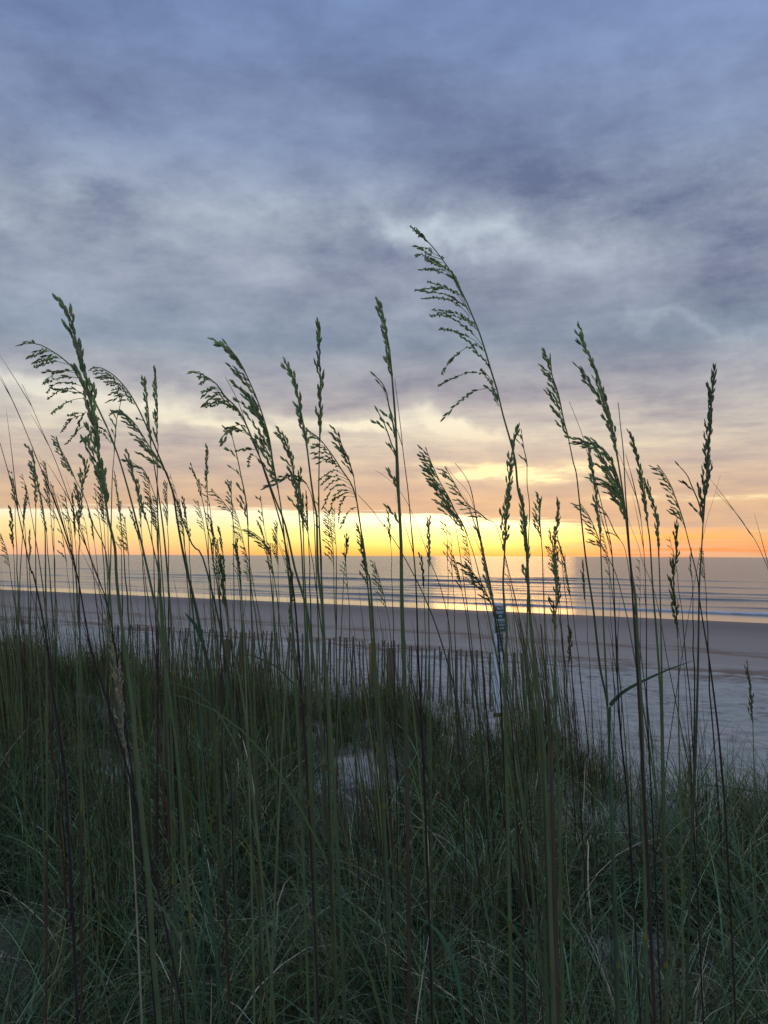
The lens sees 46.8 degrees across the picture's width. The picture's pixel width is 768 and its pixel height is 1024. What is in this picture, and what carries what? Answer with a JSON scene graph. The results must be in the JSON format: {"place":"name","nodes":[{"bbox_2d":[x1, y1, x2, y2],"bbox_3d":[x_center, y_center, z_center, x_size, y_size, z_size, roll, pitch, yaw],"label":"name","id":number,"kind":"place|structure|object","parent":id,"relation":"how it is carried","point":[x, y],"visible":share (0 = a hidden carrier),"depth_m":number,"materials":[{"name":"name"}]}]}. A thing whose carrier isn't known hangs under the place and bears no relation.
{"place":"outdoors","nodes":[
{"label":"outdoors","id":0,"kind":"place"},
{"bbox_2d":[0,590,767,1023],"bbox_3d":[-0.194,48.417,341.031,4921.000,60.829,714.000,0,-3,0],"label":"beach sand","id":1,"kind":"structure","parent":0,"point":[734,646],"depth_m":24.85,"materials":[{"name":"grey sand"}]},
{"bbox_2d":[8,485,28,1013],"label":"sea oat plant","id":2,"kind":"object","parent":1,"relation":"on","point":[25,504],"visible":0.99,"depth_m":2.62,"materials":[{"name":"green plant"}]},
{"bbox_2d":[8,505,31,1022],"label":"sea oat plant","id":3,"kind":"object","parent":1,"relation":"on","point":[11,527],"visible":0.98,"depth_m":2.59,"materials":[{"name":"green plant"}]},
{"bbox_2d":[9,476,35,1010],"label":"sea oat plant","id":4,"kind":"object","parent":1,"relation":"on","point":[13,485],"visible":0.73,"depth_m":2.75,"materials":[{"name":"green plant"}]},
{"bbox_2d":[1,443,47,1023],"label":"sea oat plant","id":5,"kind":"object","parent":1,"relation":"on","point":[34,474],"visible":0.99,"depth_m":2.05,"materials":[{"name":"green plant"}]},
{"bbox_2d":[19,530,31,937],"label":"sea oat plant","id":6,"kind":"object","parent":1,"relation":"on","point":[30,548],"visible":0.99,"depth_m":3.71,"materials":[{"name":"green plant"}]},
{"bbox_2d":[0,412,78,1023],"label":"old grass stalk","id":7,"kind":"object","parent":1,"relation":"on","point":[70,867],"visible":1,"depth_m":1.28,"materials":[{"name":"plant"}]},
{"bbox_2d":[33,468,45,936],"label":"sea oat plant","id":8,"kind":"object","parent":1,"relation":"on","point":[35,495],"visible":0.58,"depth_m":2.62,"materials":[{"name":"green plant"}]},
{"bbox_2d":[53,515,94,1022],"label":"sea oat plant","id":9,"kind":"object","parent":1,"relation":"on","point":[84,765],"visible":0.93,"depth_m":2.61,"materials":[{"name":"green plant"}]},
{"bbox_2d":[0,356,155,1023],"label":"old grass stalk","id":10,"kind":"object","parent":1,"relation":"on","point":[113,640],"visible":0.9,"depth_m":1.69,"materials":[{"name":"plant"}]},
{"bbox_2d":[73,453,99,1023],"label":"sea oat plant","id":11,"kind":"object","parent":1,"relation":"on","point":[77,497],"visible":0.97,"depth_m":1.98,"materials":[{"name":"green plant"}]},
{"bbox_2d":[45,435,129,1023],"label":"sea oat plant","id":12,"kind":"object","parent":1,"relation":"on","point":[66,465],"visible":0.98,"depth_m":2.36,"materials":[{"name":"green plant"}]},
{"bbox_2d":[0,375,185,1023],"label":"old grass stalk","id":13,"kind":"object","parent":1,"relation":"on","point":[117,734],"visible":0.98,"depth_m":1.49,"materials":[{"name":"plant"}]},
{"bbox_2d":[92,491,117,889],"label":"sea oat plant","id":14,"kind":"object","parent":1,"relation":"on","point":[112,703],"visible":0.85,"depth_m":3.46,"materials":[{"name":"green plant"}]},
{"bbox_2d":[52,293,161,1023],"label":"sea oat plant","id":15,"kind":"object","parent":1,"relation":"on","point":[100,474],"visible":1,"depth_m":1.04,"materials":[{"name":"green plant"}]},
{"bbox_2d":[15,340,201,1023],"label":"sea oat plant","id":16,"kind":"object","parent":1,"relation":"on","point":[64,390],"visible":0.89,"depth_m":1.44,"materials":[{"name":"green plant"}]},
{"bbox_2d":[95,393,121,1023],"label":"sea oat plant","id":17,"kind":"object","parent":1,"relation":"on","point":[99,888],"visible":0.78,"depth_m":2.18,"materials":[{"name":"green plant"}]},
{"bbox_2d":[103,613,142,1023],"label":"sea oat plant","id":18,"kind":"object","parent":1,"relation":"on","point":[119,694],"visible":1,"depth_m":1.60,"materials":[{"name":"green plant"}]},
{"bbox_2d":[99,448,177,1023],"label":"sea oat plant","id":19,"kind":"object","parent":1,"relation":"on","point":[131,467],"visible":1,"depth_m":1.87,"materials":[{"name":"green plant"}]},
{"bbox_2d":[135,489,150,960],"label":"sea oat plant","id":20,"kind":"object","parent":1,"relation":"on","point":[140,512],"visible":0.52,"depth_m":3.44,"materials":[{"name":"green plant"}]},
{"bbox_2d":[119,365,172,1023],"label":"sea oat plant","id":21,"kind":"object","parent":1,"relation":"on","point":[155,396],"visible":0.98,"depth_m":2.07,"materials":[{"name":"green plant"}]},
{"bbox_2d":[120,459,178,1023],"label":"sea oat plant","id":22,"kind":"object","parent":1,"relation":"on","point":[135,466],"visible":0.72,"depth_m":2.27,"materials":[{"name":"green plant"}]},
{"bbox_2d":[142,474,158,1023],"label":"sea oat plant","id":23,"kind":"object","parent":1,"relation":"on","point":[149,500],"visible":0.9,"depth_m":2.84,"materials":[{"name":"green plant"}]},
{"bbox_2d":[147,497,165,1000],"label":"sea oat plant","id":24,"kind":"object","parent":1,"relation":"on","point":[153,514],"visible":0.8,"depth_m":2.93,"materials":[{"name":"green plant"}]},
{"bbox_2d":[88,366,230,1023],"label":"sea oat plant","id":25,"kind":"object","parent":1,"relation":"on","point":[221,861],"visible":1,"depth_m":1.67,"materials":[{"name":"green plant"}]},
{"bbox_2d":[176,499,201,883],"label":"sea oat plant","id":26,"kind":"object","parent":1,"relation":"on","point":[182,526],"visible":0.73,"depth_m":3.43,"materials":[{"name":"green plant"}]},
{"bbox_2d":[111,409,269,1023],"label":"sea oat plant","id":27,"kind":"object","parent":1,"relation":"on","point":[150,451],"visible":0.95,"depth_m":1.68,"materials":[{"name":"green plant"}]},
{"bbox_2d":[140,375,240,1023],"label":"sea oat plant","id":28,"kind":"object","parent":1,"relation":"on","point":[143,384],"visible":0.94,"depth_m":1.88,"materials":[{"name":"green plant"}]},
{"bbox_2d":[185,613,204,1023],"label":"grass shoot","id":29,"kind":"object","parent":1,"relation":"on","point":[196,627],"depth_m":1.57,"materials":[{"name":"green plant"}]},
{"bbox_2d":[181,496,210,995],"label":"sea oat plant","id":30,"kind":"object","parent":1,"relation":"on","point":[185,516],"visible":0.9,"depth_m":2.87,"materials":[{"name":"green plant"}]},
{"bbox_2d":[177,818,220,1023],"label":"grass shoot","id":31,"kind":"object","parent":1,"relation":"on","point":[214,947],"depth_m":1.86,"materials":[{"name":"green plant"}]},
{"bbox_2d":[141,554,275,1023],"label":"sea oat plant","id":32,"kind":"object","parent":1,"relation":"on","point":[222,594],"visible":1,"depth_m":1.67,"materials":[{"name":"green plant"}]},
{"bbox_2d":[192,499,228,949],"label":"sea oat plant","id":33,"kind":"object","parent":1,"relation":"on","point":[221,716],"visible":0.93,"depth_m":3.38,"materials":[{"name":"green plant"}]},
{"bbox_2d":[189,462,238,983],"bbox_3d":[-0.556,0.845,2.928,0.232,2.033,0.021,-1,-3,22],"label":"sea oat plant","id":34,"kind":"object","parent":1,"relation":"on","point":[198,481],"visible":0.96,"depth_m":2.91,"materials":[{"name":"green plant"}]},
{"bbox_2d":[176,425,261,1023],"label":"sea oat plant","id":35,"kind":"object","parent":1,"relation":"on","point":[245,509],"visible":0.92,"depth_m":1.78,"materials":[{"name":"green plant"}]},
{"bbox_2d":[204,443,246,975],"bbox_3d":[-0.431,0.784,2.350,0.148,1.955,0.016,-1,-3,26],"label":"sea oat plant","id":36,"kind":"object","parent":1,"relation":"on","point":[206,466],"visible":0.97,"depth_m":2.36,"materials":[{"name":"green plant"}]},
{"bbox_2d":[225,480,235,1023],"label":"sea oat plant","id":37,"kind":"object","parent":1,"relation":"on","point":[230,489],"visible":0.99,"depth_m":2.32,"materials":[{"name":"green plant"}]},
{"bbox_2d":[233,537,254,1023],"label":"sea oat plant","id":38,"kind":"object","parent":1,"relation":"on","point":[249,794],"visible":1,"depth_m":2.00,"materials":[{"name":"green plant"}]},
{"bbox_2d":[153,371,337,1023],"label":"sea oat plant","id":39,"kind":"object","parent":1,"relation":"on","point":[206,404],"visible":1,"depth_m":1.48,"materials":[{"name":"green plant"}]},
{"bbox_2d":[228,500,283,950],"bbox_3d":[-0.542,0.893,3.765,0.382,1.909,0.030,-2,-4,39],"label":"sea oat plant","id":40,"kind":"object","parent":1,"relation":"on","point":[239,534],"visible":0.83,"depth_m":3.75,"materials":[{"name":"green plant"}]},
{"bbox_2d":[200,317,337,1001],"bbox_3d":[-0.177,0.712,1.509,0.282,2.120,0.058,2,-3,-28],"label":"sea oat plant","id":41,"kind":"object","parent":1,"relation":"on","point":[319,414],"visible":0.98,"depth_m":1.58,"materials":[{"name":"green plant"}]},
{"bbox_2d":[225,377,319,1023],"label":"old grass stalk","id":42,"kind":"object","parent":1,"relation":"on","point":[309,819],"visible":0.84,"depth_m":1.57,"materials":[{"name":"plant"}]},
{"bbox_2d":[242,528,303,1023],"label":"sea oat plant","id":43,"kind":"object","parent":1,"relation":"on","point":[252,535],"visible":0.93,"depth_m":2.30,"materials":[{"name":"green plant"}]},
{"bbox_2d":[269,570,293,1023],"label":"sea oat plant","id":44,"kind":"object","parent":1,"relation":"on","point":[273,931],"visible":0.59,"depth_m":2.05,"materials":[{"name":"green plant"}]},
{"bbox_2d":[248,425,316,1023],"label":"sea oat plant","id":45,"kind":"object","parent":1,"relation":"on","point":[289,456],"visible":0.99,"depth_m":1.69,"materials":[{"name":"green plant"}]},
{"bbox_2d":[207,337,358,1023],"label":"sea oat plant","id":46,"kind":"object","parent":1,"relation":"on","point":[253,408],"visible":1,"depth_m":1.48,"materials":[{"name":"green plant"}]},
{"bbox_2d":[0,559,576,1009],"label":"tall culms","id":47,"kind":"object","parent":1,"relation":"on","point":[378,843],"visible":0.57,"depth_m":3.72,"materials":[{"name":"green plant"}]},
{"bbox_2d":[0,580,581,747],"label":"ridge culms","id":48,"kind":"object","parent":1,"relation":"on","point":[95,641],"visible":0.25,"depth_m":8.93,"materials":[{"name":"green plant"}]},
{"bbox_2d":[261,474,327,1023],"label":"sea oat plant","id":49,"kind":"object","parent":1,"relation":"on","point":[283,479],"visible":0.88,"depth_m":1.75,"materials":[{"name":"green plant"}]},
{"bbox_2d":[296,466,318,1023],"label":"sea oat plant","id":50,"kind":"object","parent":1,"relation":"on","point":[301,507],"visible":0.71,"depth_m":1.81,"materials":[{"name":"green plant"}]},
{"bbox_2d":[280,357,346,1023],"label":"sea oat plant","id":51,"kind":"object","parent":1,"relation":"on","point":[299,397],"visible":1,"depth_m":1.44,"materials":[{"name":"green plant"}]},
{"bbox_2d":[108,623,524,711],"bbox_3d":[-2.039,3.321,19.296,11.738,1.388,0.991,-2,-4,37],"label":"sand fence","id":52,"kind":"object","parent":1,"relation":"on","point":[389,657],"visible":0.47,"depth_m":18.41,"materials":[{"name":"brown wood"}]},
{"bbox_2d":[267,427,392,1023],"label":"sea oat plant","id":53,"kind":"object","parent":1,"relation":"on","point":[332,461],"visible":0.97,"depth_m":1.58,"materials":[{"name":"green plant"}]},
{"bbox_2d":[322,507,354,1021],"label":"sea oat plant","id":54,"kind":"object","parent":1,"relation":"on","point":[328,528],"visible":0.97,"depth_m":2.67,"materials":[{"name":"green plant"}]},
{"bbox_2d":[328,424,389,1018],"bbox_3d":[-0.035,0.789,1.653,0.171,1.904,0.018,2,-3,-30],"label":"sea oat plant","id":55,"kind":"object","parent":1,"relation":"on","point":[342,451],"visible":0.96,"depth_m":1.69,"materials":[{"name":"green plant"}]},
{"bbox_2d":[0,603,737,971],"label":"upright shoots","id":56,"kind":"object","parent":1,"relation":"on","point":[122,777],"visible":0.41,"depth_m":5.00,"materials":[{"name":"green plant"}]},
{"bbox_2d":[356,523,400,1005],"bbox_3d":[-0.008,0.917,2.674,0.214,1.768,0.018,3,-4,-44],"label":"sea oat plant","id":57,"kind":"object","parent":1,"relation":"on","point":[357,529],"visible":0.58,"depth_m":2.70,"materials":[{"name":"green plant"}]},
{"bbox_2d":[0,605,761,813],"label":"slope grass","id":58,"kind":"structure","parent":1,"relation":"on","point":[98,662],"depth_m":8.92,"materials":[{"name":"green plant"}]},
{"bbox_2d":[370,297,411,1023],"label":"sea oat plant","id":59,"kind":"object","parent":1,"relation":"on","point":[396,481],"visible":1,"depth_m":1.34,"materials":[{"name":"green plant"}]},
{"bbox_2d":[385,383,432,1023],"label":"old grass stalk","id":60,"kind":"object","parent":1,"relation":"on","point":[422,743],"visible":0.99,"depth_m":1.49,"materials":[{"name":"plant"}]},
{"bbox_2d":[358,495,493,1023],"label":"old grass stalk","id":61,"kind":"object","parent":1,"relation":"on","point":[480,890],"visible":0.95,"depth_m":1.57,"materials":[{"name":"plant"}]},
{"bbox_2d":[382,474,473,1023],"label":"old grass stalk","id":62,"kind":"object","parent":1,"relation":"on","point":[461,792],"visible":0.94,"depth_m":1.86,"materials":[{"name":"plant"}]},
{"bbox_2d":[426,515,433,1023],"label":"sea oat plant","id":63,"kind":"object","parent":1,"relation":"on","point":[428,522],"visible":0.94,"depth_m":2.15,"materials":[{"name":"green plant"}]},
{"bbox_2d":[439,520,449,1019],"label":"sea oat plant","id":64,"kind":"object","parent":1,"relation":"on","point":[447,750],"visible":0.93,"depth_m":2.68,"materials":[{"name":"green plant"}]},
{"bbox_2d":[420,466,501,1022],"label":"sea oat plant","id":65,"kind":"object","parent":1,"relation":"on","point":[431,475],"visible":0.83,"depth_m":2.04,"materials":[{"name":"green plant"}]},
{"bbox_2d":[461,535,495,900],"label":"sea oat plant","id":66,"kind":"object","parent":1,"relation":"on","point":[465,537],"visible":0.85,"depth_m":3.64,"materials":[{"name":"green plant"}]},
{"bbox_2d":[414,487,545,1022],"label":"sea oat plant","id":67,"kind":"object","parent":1,"relation":"on","point":[529,554],"visible":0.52,"depth_m":1.49,"materials":[{"name":"green plant"}]},
{"bbox_2d":[416,445,544,999],"bbox_3d":[0.207,0.840,1.810,0.351,1.993,0.095,-1,-3,29],"label":"sea oat plant","id":68,"kind":"object","parent":1,"relation":"on","point":[448,502],"visible":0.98,"depth_m":1.92,"materials":[{"name":"green plant"}]},
{"bbox_2d":[410,225,550,1023],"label":"sea oat plant","id":69,"kind":"object","parent":1,"relation":"on","point":[454,278],"visible":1,"depth_m":1.39,"materials":[{"name":"green plant"}]},
{"bbox_2d":[455,463,507,858],"bbox_3d":[0.193,0.818,1.560,0.184,1.802,0.024,3,-4,-45],"label":"old grass stalk","id":70,"kind":"object","parent":1,"relation":"on","point":[501,714],"visible":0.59,"depth_m":1.58,"materials":[{"name":"plant"}]},
{"bbox_2d":[439,627,556,1023],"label":"old grass stalk","id":71,"kind":"object","parent":1,"relation":"on","point":[552,992],"visible":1,"depth_m":1.31,"materials":[{"name":"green plant"}]},
{"bbox_2d":[454,561,543,1023],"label":"sea oat plant","id":72,"kind":"object","parent":1,"relation":"on","point":[471,574],"visible":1,"depth_m":1.77,"materials":[{"name":"green plant"}]},
{"bbox_2d":[493,602,505,716],"bbox_3d":[1.949,2.672,15.187,0.305,2.234,0.135,3,-4,-42],"label":"sign post","id":73,"kind":"object","parent":1,"relation":"on","point":[499,607],"visible":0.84,"depth_m":15.16,"materials":[{"name":"grey wood"}]},
{"bbox_2d":[473,525,526,1023],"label":"sea oat plant","id":74,"kind":"object","parent":1,"relation":"on","point":[485,571],"visible":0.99,"depth_m":1.48,"materials":[{"name":"green plant"}]},
{"bbox_2d":[436,467,581,1023],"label":"sea oat plant","id":75,"kind":"object","parent":1,"relation":"on","point":[452,488],"visible":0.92,"depth_m":1.88,"materials":[{"name":"green plant"}]},
{"bbox_2d":[499,422,519,1023],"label":"sea oat plant","id":76,"kind":"object","parent":1,"relation":"on","point":[506,515],"visible":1,"depth_m":1.38,"materials":[{"name":"green plant"}]},
{"bbox_2d":[476,624,559,1023],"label":"old grass stalk","id":77,"kind":"object","parent":1,"relation":"on","point":[555,916],"visible":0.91,"depth_m":1.46,"materials":[{"name":"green plant"}]},
{"bbox_2d":[516,430,529,1023],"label":"sea oat plant","id":78,"kind":"object","parent":1,"relation":"on","point":[521,437],"visible":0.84,"depth_m":1.95,"materials":[{"name":"green plant"}]},
{"bbox_2d":[532,491,552,907],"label":"sea oat plant","id":79,"kind":"object","parent":1,"relation":"on","point":[538,509],"visible":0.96,"depth_m":1.90,"materials":[{"name":"green plant"}]},
{"bbox_2d":[554,612,564,1023],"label":"old grass stalk","id":80,"kind":"object","parent":1,"relation":"on","point":[561,927],"visible":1,"depth_m":1.51,"materials":[{"name":"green plant"}]},
{"bbox_2d":[506,348,617,1023],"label":"sea oat plant","id":81,"kind":"object","parent":1,"relation":"on","point":[548,375],"visible":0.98,"depth_m":1.58,"materials":[{"name":"green plant"}]},
{"bbox_2d":[514,615,612,1023],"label":"old grass stalk","id":82,"kind":"object","parent":1,"relation":"on","point":[545,955],"visible":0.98,"depth_m":1.55,"materials":[{"name":"green plant"}]},
{"bbox_2d":[551,497,585,1023],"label":"sea oat plant","id":83,"kind":"object","parent":1,"relation":"on","point":[556,553],"visible":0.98,"depth_m":1.80,"materials":[{"name":"green plant"}]},
{"bbox_2d":[553,533,590,1017],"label":"sea oat plant","id":84,"kind":"object","parent":1,"relation":"on","point":[578,764],"visible":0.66,"depth_m":2.75,"materials":[{"name":"green plant"}]},
{"bbox_2d":[557,540,602,959],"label":"sea oat plant","id":85,"kind":"object","parent":1,"relation":"on","point":[566,577],"visible":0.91,"depth_m":3.60,"materials":[{"name":"green plant"}]},
{"bbox_2d":[587,441,620,1023],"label":"sea oat plant","id":86,"kind":"object","parent":1,"relation":"on","point":[606,684],"visible":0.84,"depth_m":1.57,"materials":[{"name":"green plant"}]},
{"bbox_2d":[569,402,640,1023],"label":"old grass stalk","id":87,"kind":"object","parent":1,"relation":"on","point":[618,705],"visible":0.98,"depth_m":1.48,"materials":[{"name":"plant"}]},
{"bbox_2d":[571,503,683,1023],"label":"sea oat plant","id":88,"kind":"object","parent":1,"relation":"on","point":[589,522],"visible":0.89,"depth_m":1.86,"materials":[{"name":"green plant"}]},
{"bbox_2d":[534,320,729,1023],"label":"sea oat plant","id":89,"kind":"object","parent":1,"relation":"on","point":[613,489],"visible":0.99,"depth_m":1.37,"materials":[{"name":"green plant"}]},
{"bbox_2d":[618,403,655,1023],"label":"old grass stalk","id":90,"kind":"object","parent":1,"relation":"on","point":[647,858],"visible":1,"depth_m":1.27,"materials":[{"name":"plant"}]},
{"bbox_2d":[619,454,661,1023],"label":"old grass stalk","id":91,"kind":"object","parent":1,"relation":"on","point":[647,722],"visible":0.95,"depth_m":1.69,"materials":[{"name":"plant"}]},
{"bbox_2d":[608,660,693,1023],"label":"grass shoot","id":92,"kind":"object","parent":1,"relation":"on","point":[612,702],"depth_m":1.53,"materials":[{"name":"green plant"}]},
{"bbox_2d":[626,428,684,1023],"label":"sea oat plant","id":93,"kind":"object","parent":1,"relation":"on","point":[644,501],"visible":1,"depth_m":1.52,"materials":[{"name":"green plant"}]},
{"bbox_2d":[642,477,668,1023],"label":"sea oat plant","id":94,"kind":"object","parent":1,"relation":"on","point":[651,499],"visible":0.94,"depth_m":1.59,"materials":[{"name":"green plant"}]},
{"bbox_2d":[613,363,716,1023],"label":"sea oat plant","id":95,"kind":"object","parent":1,"relation":"on","point":[706,465],"visible":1,"depth_m":1.46,"materials":[{"name":"green plant"}]},
{"bbox_2d":[667,520,684,1023],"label":"sea oat plant","id":96,"kind":"object","parent":1,"relation":"on","point":[672,565],"visible":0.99,"depth_m":1.88,"materials":[{"name":"green plant"}]},
{"bbox_2d":[628,519,727,1023],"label":"old grass stalk","id":97,"kind":"object","parent":1,"relation":"on","point":[697,815],"visible":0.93,"depth_m":1.87,"materials":[{"name":"plant"}]},
{"bbox_2d":[648,465,736,1023],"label":"sea oat plant","id":98,"kind":"object","parent":1,"relation":"on","point":[670,496],"visible":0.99,"depth_m":1.86,"materials":[{"name":"green plant"}]},
{"bbox_2d":[744,661,757,1023],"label":"sea oat plant","id":99,"kind":"object","parent":1,"relation":"on","point":[750,695],"visible":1,"depth_m":2.35,"materials":[{"name":"green plant"}]},
{"bbox_2d":[0,682,767,1023],"bbox_3d":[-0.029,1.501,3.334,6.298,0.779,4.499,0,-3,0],"label":"dune grass","id":100,"kind":"structure","parent":0,"point":[490,954],"depth_m":3.20,"materials":[{"name":"green plant"}]},
{"bbox_2d":[0,554,767,622],"bbox_3d":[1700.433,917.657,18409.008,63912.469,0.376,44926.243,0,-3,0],"label":"sea water","id":101,"kind":"structure","parent":0,"point":[736,589],"depth_m":143.36,"materials":[{"name":"grey liquid"}]},
{"bbox_2d":[0,631,767,883],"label":"crest grass","id":102,"kind":"structure","parent":0,"point":[438,731],"depth_m":6.40,"materials":[{"name":"green plant"}]},
{"bbox_2d":[0,0,767,556],"label":"sky","id":103,"kind":"structure","parent":0,"point":[179,174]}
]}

